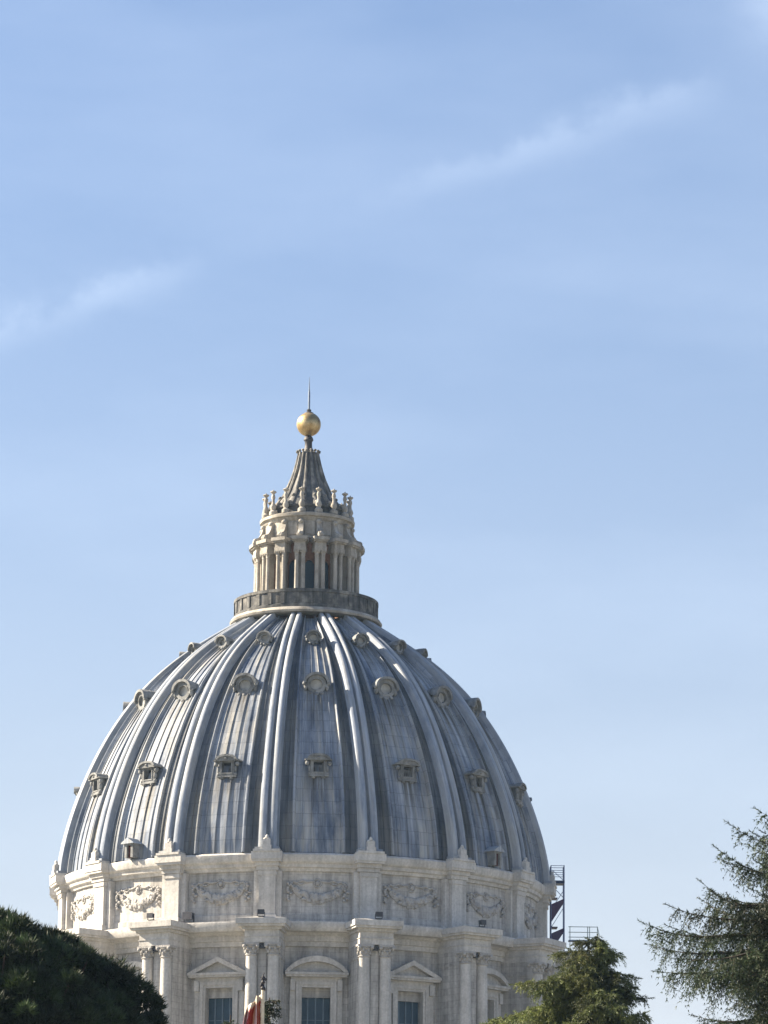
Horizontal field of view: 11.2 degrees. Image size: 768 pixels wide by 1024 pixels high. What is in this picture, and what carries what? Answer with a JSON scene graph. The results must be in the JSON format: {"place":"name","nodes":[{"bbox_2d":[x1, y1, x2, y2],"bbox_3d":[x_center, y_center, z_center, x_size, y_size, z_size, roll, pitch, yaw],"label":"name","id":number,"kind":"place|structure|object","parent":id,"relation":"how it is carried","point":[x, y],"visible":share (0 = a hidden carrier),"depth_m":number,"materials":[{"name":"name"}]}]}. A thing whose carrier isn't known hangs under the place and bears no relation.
{"place":"outdoors","nodes":[
{"label":"outdoors","id":0,"kind":"place"},
{"bbox_2d":[0,905,171,1023],"bbox_3d":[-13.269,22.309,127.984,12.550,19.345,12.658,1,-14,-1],"label":"pine tree","id":1,"kind":"object","parent":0,"point":[51,975],"visible":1,"depth_m":126.78,"materials":[{"name":"green plant"}]},
{"bbox_2d":[223,1015,233,1023],"bbox_3d":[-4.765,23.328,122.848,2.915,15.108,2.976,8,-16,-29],"label":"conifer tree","id":2,"kind":"object","parent":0,"point":[224,1022],"visible":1,"depth_m":124.55,"materials":[{"name":"green plant"}]},
{"bbox_2d":[260,972,266,1023],"bbox_3d":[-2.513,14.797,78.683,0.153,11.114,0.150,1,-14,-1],"label":"flagpole","id":3,"kind":"object","parent":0,"point":[262,986],"visible":1,"depth_m":79.85,"materials":[{"name":"white metal"}]},
{"bbox_2d":[243,995,260,1023],"bbox_3d":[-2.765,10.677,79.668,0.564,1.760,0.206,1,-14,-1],"label":"flag","id":4,"kind":"object","parent":3,"relation":"hanging from","point":[252,1014],"visible":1,"depth_m":79.79,"materials":[{"name":"fabric"}]},
{"bbox_2d":[260,998,281,1023],"bbox_3d":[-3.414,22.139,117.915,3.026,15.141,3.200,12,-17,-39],"label":"conifer tree","id":5,"kind":"object","parent":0,"point":[269,1011],"visible":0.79,"depth_m":119.58,"materials":[{"name":"green plant"}]},
{"bbox_2d":[49,377,573,1023],"bbox_3d":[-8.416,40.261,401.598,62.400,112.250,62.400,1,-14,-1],"label":"domed church","id":6,"kind":"structure","parent":0,"point":[309,753],"depth_m":384.14,"materials":[{"name":"stone"}]},
{"bbox_2d":[121,837,142,859],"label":"dormer","id":7,"kind":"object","parent":6,"relation":"in","point":[132,845],"depth_m":383.25,"materials":[{"name":"stone"}]},
{"bbox_2d":[147,913,154,919],"bbox_3d":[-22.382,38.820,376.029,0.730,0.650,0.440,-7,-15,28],"label":"floodlight","id":8,"kind":"object","parent":6,"relation":"attached to","point":[150,915],"visible":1,"depth_m":375.86,"materials":[{"name":"metal"}]},
{"bbox_2d":[182,912,194,922],"bbox_3d":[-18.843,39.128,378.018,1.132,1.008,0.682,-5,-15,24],"label":"floodlight","id":9,"kind":"object","parent":6,"relation":"attached to","point":[188,916],"visible":1,"depth_m":377.80,"materials":[{"name":"metal"}]},
{"bbox_2d":[187,957,244,1023],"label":"window","id":10,"kind":"structure","parent":6,"relation":"in","point":[218,980],"depth_m":376.85,"materials":[{"name":"stone"}]},
{"bbox_2d":[257,909,264,916],"bbox_3d":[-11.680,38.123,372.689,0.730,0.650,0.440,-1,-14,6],"label":"floodlight","id":11,"kind":"object","parent":6,"relation":"attached to","point":[260,911],"visible":1,"depth_m":372.53,"materials":[{"name":"metal"}]},
{"bbox_2d":[274,562,275,588],"bbox_3d":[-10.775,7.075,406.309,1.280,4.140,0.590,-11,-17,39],"label":"lantern window","id":12,"kind":"structure","parent":6,"relation":"in","point":[275,562],"depth_m":406.58,"materials":[{"name":"paint"}]},
{"bbox_2d":[287,559,294,587],"bbox_3d":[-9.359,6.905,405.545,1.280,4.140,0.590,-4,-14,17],"label":"lantern window","id":13,"kind":"structure","parent":6,"relation":"in","point":[291,567],"depth_m":405.88,"materials":[{"name":"glass"}]},
{"bbox_2d":[305,558,314,587],"bbox_3d":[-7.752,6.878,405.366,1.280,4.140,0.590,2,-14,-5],"label":"lantern window","id":14,"kind":"structure","parent":6,"relation":"in","point":[309,566],"depth_m":405.59,"materials":[{"name":"glass"}]},
{"bbox_2d":[285,956,348,1023],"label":"window","id":15,"kind":"structure","parent":6,"relation":"in","point":[316,986],"depth_m":375.65,"materials":[{"name":"stone"}]},
{"bbox_2d":[325,560,330,588],"bbox_3d":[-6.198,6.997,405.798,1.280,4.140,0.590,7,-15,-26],"label":"lantern window","id":16,"kind":"structure","parent":6,"relation":"in","point":[327,566],"depth_m":406.18,"materials":[{"name":"glass"}]},
{"bbox_2d":[375,912,382,918],"bbox_3d":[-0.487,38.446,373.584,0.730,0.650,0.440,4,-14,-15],"label":"floodlight","id":17,"kind":"object","parent":6,"relation":"attached to","point":[378,914],"visible":1,"depth_m":373.42,"materials":[{"name":"metal"}]},
{"bbox_2d":[391,961,441,1023],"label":"window","id":18,"kind":"structure","parent":6,"relation":"in","point":[410,979],"depth_m":378.51,"materials":[{"name":"stone"}]},
{"bbox_2d":[478,920,485,926],"bbox_3d":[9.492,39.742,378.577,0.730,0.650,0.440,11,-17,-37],"label":"floodlight","id":19,"kind":"object","parent":6,"relation":"attached to","point":[482,922],"visible":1,"depth_m":378.40,"materials":[{"name":"metal"}]},
{"bbox_2d":[484,846,504,866],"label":"dormer window","id":20,"kind":"structure","parent":6,"relation":"in","point":[494,853],"depth_m":386.07,"materials":[{"name":"stone"}]},
{"bbox_2d":[487,968,510,1022],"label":"window","id":21,"kind":"structure","parent":6,"relation":"in","point":[497,983],"depth_m":384.84,"materials":[{"name":"stone"}]},
{"bbox_2d":[568,926,599,945],"bbox_3d":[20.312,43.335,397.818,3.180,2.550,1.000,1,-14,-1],"label":"railing","id":22,"kind":"object","parent":6,"relation":"on","point":[589,932],"visible":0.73,"depth_m":397.93,"materials":[{"name":"grey metal"}]},
{"bbox_2d":[0,0,767,1023],"label":"sky","id":23,"kind":"structure","parent":0,"point":[512,255],"materials":[{"name":"blue"}]},
{"bbox_2d":[550,865,564,950],"bbox_3d":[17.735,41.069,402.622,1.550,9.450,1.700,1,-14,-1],"label":"scaffold tower","id":24,"kind":"structure","parent":0,"point":[556,906],"depth_m":402.20,"materials":[{"name":"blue metal"}]},
{"bbox_2d":[479,933,654,1023],"bbox_3d":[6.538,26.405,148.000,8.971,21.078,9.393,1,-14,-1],"label":"conifer tree","id":25,"kind":"object","parent":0,"point":[587,987],"visible":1,"depth_m":149.20,"materials":[{"name":"green plant"}]},
{"bbox_2d":[637,805,767,1023],"bbox_3d":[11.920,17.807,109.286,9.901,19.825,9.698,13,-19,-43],"label":"cedar tree","id":26,"kind":"object","parent":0,"point":[740,966],"visible":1,"depth_m":110.01,"materials":[{"name":"green plant"}]}
]}

